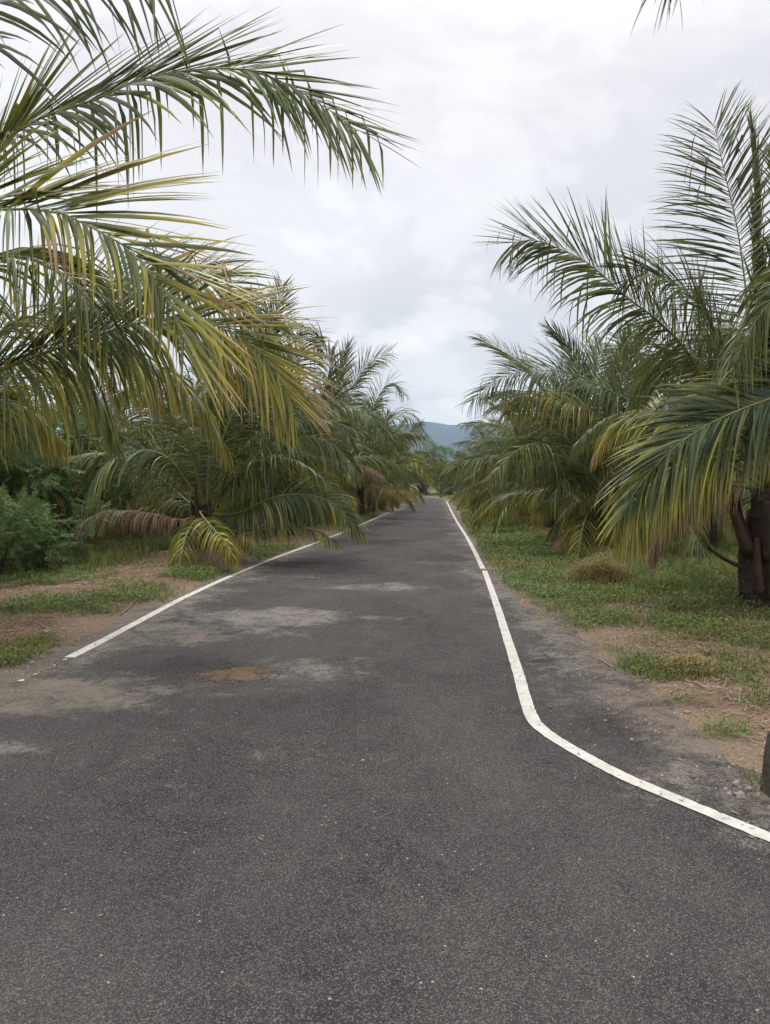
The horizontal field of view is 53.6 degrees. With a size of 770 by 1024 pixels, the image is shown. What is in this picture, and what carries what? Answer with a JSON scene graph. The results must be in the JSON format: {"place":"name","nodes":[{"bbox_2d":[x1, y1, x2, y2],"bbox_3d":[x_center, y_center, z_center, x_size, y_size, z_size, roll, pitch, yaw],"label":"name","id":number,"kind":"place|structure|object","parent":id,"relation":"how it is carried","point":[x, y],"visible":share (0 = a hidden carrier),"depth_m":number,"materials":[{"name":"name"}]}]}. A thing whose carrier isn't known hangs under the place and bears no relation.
{"place":"outdoors","nodes":[
{"label":"outdoors","id":0,"kind":"place"},
{"bbox_2d":[0,496,769,1023],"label":"road","id":1,"kind":"structure","parent":0,"point":[464,842],"depth_m":3.49,"materials":[{"name":"grey asphalt"}]},
{"bbox_2d":[38,622,79,645],"bbox_3d":[-3.268,1.213,7.601,0.017,0.069,1.160,-2,3,-42],"label":"dry stick","id":2,"kind":"object","parent":1,"relation":"on","point":[57,634],"visible":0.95,"depth_m":7.64,"materials":[{"name":"brown wood"}]},
{"bbox_2d":[17,509,395,680],"bbox_3d":[-1.244,0.582,25.490,0.418,0.001,39.262,0,2,5],"label":"road marking","id":3,"kind":"object","parent":1,"relation":"on","point":[110,636],"visible":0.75,"depth_m":9.18,"materials":[{"name":"paint"}]},
{"bbox_2d":[182,662,297,687],"bbox_3d":[-1.196,1.300,6.210,0.879,0.045,0.788,-1,2,-26],"label":"soil patch","id":4,"kind":"object","parent":1,"relation":"on","point":[244,674],"visible":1,"depth_m":6.11,"materials":[{"name":"brown soil"}]},
{"bbox_2d":[0,557,769,854],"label":"gravel","id":5,"kind":"structure","parent":1,"relation":"on","point":[687,774],"depth_m":6.05,"materials":[{"name":"grey gravel"}]},
{"bbox_2d":[446,501,769,841],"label":"road marking","id":6,"kind":"object","parent":1,"relation":"on","point":[531,714],"visible":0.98,"depth_m":4.58,"materials":[{"name":"paint"}]},
{"bbox_2d":[732,781,739,785],"bbox_3d":[1.806,1.398,3.919,0.039,0.032,0.047,1,3,32],"label":"stone","id":7,"kind":"object","parent":1,"relation":"on","point":[735,783],"visible":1,"depth_m":3.90,"materials":[{"name":"grey stone"}]},
{"bbox_2d":[733,790,745,797],"bbox_3d":[1.761,1.404,3.774,0.058,0.043,0.048,0,2,5],"label":"stone","id":8,"kind":"object","parent":1,"relation":"on","point":[739,794],"visible":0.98,"depth_m":3.76,"materials":[{"name":"grey stone"}]},
{"bbox_2d":[744,786,753,790],"bbox_3d":[1.847,1.402,3.853,0.035,0.026,0.048,-1,3,-31],"label":"stone","id":9,"kind":"object","parent":1,"relation":"on","point":[749,788],"visible":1,"depth_m":3.85,"materials":[{"name":"grey stone"}]},
{"bbox_2d":[0,483,769,772],"bbox_3d":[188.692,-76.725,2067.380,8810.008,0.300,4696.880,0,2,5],"label":"ground","id":10,"kind":"structure","parent":0,"point":[753,759],"depth_m":7.61,"materials":[{"name":"brown soil"}]},
{"bbox_2d":[0,484,61,575],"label":"shrub","id":11,"kind":"object","parent":10,"relation":"on","point":[25,508],"visible":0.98,"depth_m":11.67,"materials":[{"name":"green plant"}]},
{"bbox_2d":[0,383,71,521],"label":"shrub","id":12,"kind":"object","parent":10,"relation":"on","point":[33,405],"visible":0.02,"depth_m":21.24,"materials":[{"name":"green plant"}]},
{"bbox_2d":[0,416,85,502],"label":"shrub","id":13,"kind":"object","parent":10,"relation":"on","point":[47,483],"visible":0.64,"depth_m":14.59,"materials":[{"name":"green plant"}]},
{"bbox_2d":[1,396,102,573],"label":"shrub","id":14,"kind":"object","parent":10,"relation":"on","point":[64,506],"visible":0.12,"depth_m":15.05,"materials":[{"name":"green plant"}]},
{"bbox_2d":[0,486,123,572],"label":"shrub","id":15,"kind":"object","parent":10,"relation":"on","point":[34,546],"visible":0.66,"depth_m":12.82,"materials":[{"name":"green plant"}]},
{"bbox_2d":[12,442,131,541],"bbox_3d":[-8.039,-0.406,18.810,2.914,2.924,4.422,-2,3,-38],"label":"shrub","id":16,"kind":"object","parent":10,"relation":"on","point":[75,523],"visible":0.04,"depth_m":18.48,"materials":[{"name":"green plant"}]},
{"bbox_2d":[0,405,147,543],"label":"shrub","id":17,"kind":"object","parent":10,"relation":"on","point":[85,447],"visible":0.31,"depth_m":16.27,"materials":[{"name":"green plant"}]},
{"bbox_2d":[16,362,189,538],"bbox_3d":[-8.071,-1.498,22.038,6.786,6.092,7.316,2,3,42],"label":"coconut palm","id":18,"kind":"object","parent":10,"relation":"on","point":[98,394],"visible":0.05,"depth_m":20.92,"materials":[{"name":"green plant"}]},
{"bbox_2d":[84,541,136,554],"bbox_3d":[-5.764,0.775,15.771,1.570,0.402,1.564,2,3,36],"label":"dry tussock","id":19,"kind":"object","parent":10,"relation":"on","point":[105,545],"visible":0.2,"depth_m":15.65,"materials":[{"name":"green plant"}]},
{"bbox_2d":[60,413,189,531],"bbox_3d":[-7.826,-1.141,21.910,4.447,3.748,4.034,0,2,-7],"label":"shrub","id":20,"kind":"object","parent":10,"relation":"on","point":[121,440],"visible":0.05,"depth_m":21.33,"materials":[{"name":"green plant"}]},
{"bbox_2d":[104,407,227,517],"bbox_3d":[-7.527,-1.593,26.447,5.188,4.372,4.707,1,2,24],"label":"shrub","id":21,"kind":"object","parent":10,"relation":"on","point":[157,479],"visible":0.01,"depth_m":26.60,"materials":[{"name":"green plant"}]},
{"bbox_2d":[125,404,239,517],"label":"coconut palm","id":22,"kind":"object","parent":10,"relation":"on","point":[148,425],"depth_m":28.18,"materials":[{"name":"green plant"}]},
{"bbox_2d":[26,342,341,554],"bbox_3d":[-5.456,-1.505,18.985,7.204,6.174,7.994,-2,3,-35],"label":"coconut palm","id":23,"kind":"object","parent":10,"relation":"on","point":[138,431],"visible":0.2,"depth_m":18.23,"materials":[{"name":"green plant"}]},
{"bbox_2d":[34,270,376,571],"bbox_3d":[-3.704,-1.649,15.295,6.624,6.378,5.876,-1,2,-15],"label":"coconut palm","id":24,"kind":"object","parent":10,"relation":"on","point":[209,533],"visible":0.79,"depth_m":14.55,"materials":[{"name":"green plant"}]},
{"bbox_2d":[0,0,420,477],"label":"coconut palm","id":25,"kind":"object","parent":10,"relation":"on","point":[130,362],"visible":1,"depth_m":5.75,"materials":[{"name":"green plant"}]},
{"bbox_2d":[157,380,368,524],"bbox_3d":[-4.582,-1.482,26.092,7.471,6.235,6.622,-1,3,-34],"label":"coconut palm","id":26,"kind":"object","parent":10,"relation":"on","point":[364,452],"visible":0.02,"depth_m":25.77,"materials":[{"name":"green plant"}]},
{"bbox_2d":[160,385,375,524],"bbox_3d":[-3.850,-1.585,26.058,7.498,5.911,7.794,0,2,5],"label":"coconut palm","id":27,"kind":"object","parent":10,"relation":"on","point":[363,447],"visible":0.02,"depth_m":24.74,"materials":[{"name":"green plant"}]},
{"bbox_2d":[165,335,413,540],"bbox_3d":[-2.747,-1.752,22.419,7.144,6.960,7.720,0,2,5],"label":"coconut palm","id":28,"kind":"object","parent":10,"relation":"on","point":[380,430],"visible":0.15,"depth_m":21.62,"materials":[{"name":"green plant"}]},
{"bbox_2d":[249,370,430,526],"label":"coconut palm","id":29,"kind":"object","parent":10,"relation":"on","point":[419,436],"visible":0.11,"depth_m":28.59,"materials":[{"name":"green plant"}]},
{"bbox_2d":[311,394,412,516],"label":"coconut palm","id":30,"kind":"object","parent":10,"relation":"on","point":[382,406],"visible":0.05,"depth_m":31.66,"materials":[{"name":"green plant"}]},
{"bbox_2d":[320,412,447,516],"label":"coconut palm","id":31,"kind":"object","parent":10,"relation":"on","point":[359,495],"visible":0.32,"depth_m":34.04,"materials":[{"name":"green plant"}]},
{"bbox_2d":[0,492,769,790],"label":"grass","id":32,"kind":"structure","parent":10,"relation":"on","point":[117,556],"depth_m":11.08,"materials":[{"name":"green plant"}]},
{"bbox_2d":[0,541,769,1023],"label":"leaf litter","id":33,"kind":"object","parent":10,"relation":"on","point":[646,621],"visible":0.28,"depth_m":7.65,"materials":[{"name":"brown plant"}]},
{"bbox_2d":[349,418,433,511],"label":"coconut palm","id":34,"kind":"object","parent":10,"relation":"on","point":[382,505],"visible":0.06,"depth_m":42.91,"materials":[{"name":"green plant"}]},
{"bbox_2d":[346,409,439,515],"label":"coconut palm","id":35,"kind":"object","parent":10,"relation":"on","point":[371,501],"visible":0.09,"depth_m":38.37,"materials":[{"name":"green plant"}]},
{"bbox_2d":[366,428,444,505],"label":"coconut palm","id":36,"kind":"object","parent":10,"relation":"on","point":[402,485],"visible":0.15,"depth_m":52.13,"materials":[{"name":"green plant"}]},
{"bbox_2d":[393,431,446,502],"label":"coconut palm","id":37,"kind":"object","parent":10,"relation":"on","point":[434,475],"visible":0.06,"depth_m":60.18,"materials":[{"name":"green plant"}]},
{"bbox_2d":[409,454,438,492],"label":"broadleaf tree","id":38,"kind":"object","parent":10,"relation":"on","point":[418,487],"visible":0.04,"depth_m":107.52,"materials":[{"name":"green plant"}]},
{"bbox_2d":[405,447,442,481],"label":"coconut palm","id":39,"kind":"object","parent":10,"relation":"on","point":[432,467],"visible":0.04,"depth_m":66.54,"materials":[{"name":"green plant"}]},
{"bbox_2d":[417,464,444,494],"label":"shrub","id":40,"kind":"object","parent":10,"relation":"on","point":[426,491],"visible":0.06,"depth_m":96.88,"materials":[{"name":"green plant"}]},
{"bbox_2d":[424,458,457,493],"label":"shrub","id":41,"kind":"object","parent":10,"relation":"on","point":[433,470],"visible":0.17,"depth_m":92.06,"materials":[{"name":"green plant"}]},
{"bbox_2d":[428,445,457,493],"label":"broadleaf tree","id":42,"kind":"object","parent":10,"relation":"on","point":[444,450],"visible":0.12,"depth_m":103.11,"materials":[{"name":"green plant"}]},
{"bbox_2d":[437,482,457,494],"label":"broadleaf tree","id":43,"kind":"object","parent":10,"relation":"on","point":[447,487],"visible":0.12,"depth_m":91.40,"materials":[{"name":"green plant"}]},
{"bbox_2d":[438,481,457,493],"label":"shrub","id":44,"kind":"object","parent":10,"relation":"on","point":[440,483],"visible":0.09,"depth_m":89.88,"materials":[{"name":"green plant"}]},
{"bbox_2d":[433,449,469,497],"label":"coconut palm","id":45,"kind":"object","parent":10,"relation":"on","point":[449,489],"visible":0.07,"depth_m":76.50,"materials":[{"name":"green plant"}]},
{"bbox_2d":[439,445,479,499],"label":"coconut palm","id":46,"kind":"object","parent":10,"relation":"on","point":[442,472],"visible":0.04,"depth_m":64.90,"materials":[{"name":"green plant"}]},
{"bbox_2d":[442,444,493,503],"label":"coconut palm","id":47,"kind":"object","parent":10,"relation":"on","point":[457,496],"visible":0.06,"depth_m":55.56,"materials":[{"name":"green plant"}]},
{"bbox_2d":[443,429,497,505],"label":"coconut palm","id":48,"kind":"object","parent":10,"relation":"on","point":[454,461],"visible":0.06,"depth_m":48.28,"materials":[{"name":"green plant"}]},
{"bbox_2d":[452,418,516,510],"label":"coconut palm","id":49,"kind":"object","parent":10,"relation":"on","point":[460,504],"visible":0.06,"depth_m":41.71,"materials":[{"name":"green plant"}]},
{"bbox_2d":[446,409,527,510],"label":"coconut palm","id":50,"kind":"object","parent":10,"relation":"on","point":[478,504],"visible":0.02,"depth_m":35.92,"materials":[{"name":"green plant"}]},
{"bbox_2d":[451,412,556,517],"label":"coconut palm","id":51,"kind":"object","parent":10,"relation":"on","point":[517,431],"visible":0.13,"depth_m":31.68,"materials":[{"name":"green plant"}]},
{"bbox_2d":[470,420,539,480],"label":"coconut palm","id":52,"kind":"object","parent":10,"relation":"on","point":[499,447],"visible":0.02,"depth_m":35.68,"materials":[{"name":"green plant"}]},
{"bbox_2d":[439,358,628,533],"bbox_3d":[5.340,-1.598,24.415,7.349,6.022,6.947,0,2,5],"label":"coconut palm","id":53,"kind":"object","parent":10,"relation":"on","point":[482,507],"visible":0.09,"depth_m":24.20,"materials":[{"name":"green plant"}]},
{"bbox_2d":[455,387,625,524],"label":"coconut palm","id":54,"kind":"object","parent":10,"relation":"on","point":[484,492],"visible":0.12,"depth_m":28.32,"materials":[{"name":"green plant"}]},
{"bbox_2d":[503,383,630,518],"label":"coconut palm","id":55,"kind":"object","parent":10,"relation":"on","point":[520,514],"visible":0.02,"depth_m":27.39,"materials":[{"name":"green plant"}]},
{"bbox_2d":[553,552,640,587],"bbox_3d":[3.220,0.843,11.352,1.566,0.545,1.588,1,3,33],"label":"dry tussock","id":56,"kind":"object","parent":10,"relation":"on","point":[592,572],"visible":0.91,"depth_m":11.16,"materials":[{"name":"brown plant"}]},
{"bbox_2d":[432,300,769,563],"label":"coconut palm","id":57,"kind":"object","parent":10,"relation":"on","point":[583,475],"visible":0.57,"depth_m":16.08,"materials":[{"name":"green plant"}]},
{"bbox_2d":[452,302,768,556],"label":"coconut palm","id":58,"kind":"object","parent":10,"relation":"on","point":[583,442],"visible":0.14,"depth_m":14.79,"materials":[{"name":"green plant"}]},
{"bbox_2d":[599,460,632,487],"bbox_3d":[7.817,-0.861,23.530,3.706,3.123,3.362,0,2,5],"label":"shrub","id":59,"kind":"object","parent":10,"relation":"on","point":[609,478],"depth_m":22.69,"materials":[{"name":"green plant"}]},
{"bbox_2d":[469,83,769,609],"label":"coconut palm","id":60,"kind":"object","parent":10,"relation":"on","point":[728,390],"visible":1,"depth_m":8.13,"materials":[{"name":"green plant"}]},
{"bbox_2d":[519,323,750,542],"bbox_3d":[7.414,-1.551,20.785,7.667,6.717,7.455,0,2,5],"label":"coconut palm","id":61,"kind":"object","parent":10,"relation":"on","point":[554,528],"visible":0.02,"depth_m":19.42,"materials":[{"name":"green plant"}]},
{"bbox_2d":[599,571,698,598],"bbox_3d":[3.812,0.965,10.471,1.820,0.330,1.769,0,2,5],"label":"dry tussock","id":62,"kind":"object","parent":10,"relation":"on","point":[678,582],"visible":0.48,"depth_m":10.32,"materials":[{"name":"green plant"}]},
{"bbox_2d":[630,0,682,35],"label":"coconut palm","id":63,"kind":"object","parent":10,"relation":"on","point":[669,2],"visible":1,"depth_m":4.10,"materials":[{"name":"green plant"}]},
{"bbox_2d":[636,652,752,683],"bbox_3d":[2.474,1.232,6.215,0.913,0.190,0.940,0,2,5],"label":"grass patch","id":64,"kind":"object","parent":10,"relation":"on","point":[709,665],"visible":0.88,"depth_m":6.05,"materials":[{"name":"green plant"}]},
{"bbox_2d":[760,731,769,797],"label":"boundary stone","id":65,"kind":"object","parent":10,"relation":"on","point":[765,784],"visible":0.58,"depth_m":3.82,"materials":[{"name":"grey stone"}]},
{"bbox_2d":[0,0,769,433],"label":"sky","id":66,"kind":"structure","parent":0,"point":[514,100],"materials":[{"name":"white"}]},
{"bbox_2d":[124,421,734,481],"bbox_3d":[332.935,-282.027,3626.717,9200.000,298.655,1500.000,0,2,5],"label":"hills","id":67,"kind":"structure","parent":0,"point":[439,434],"depth_m":3387.66,"materials":[{"name":"green plant"}]}
]}

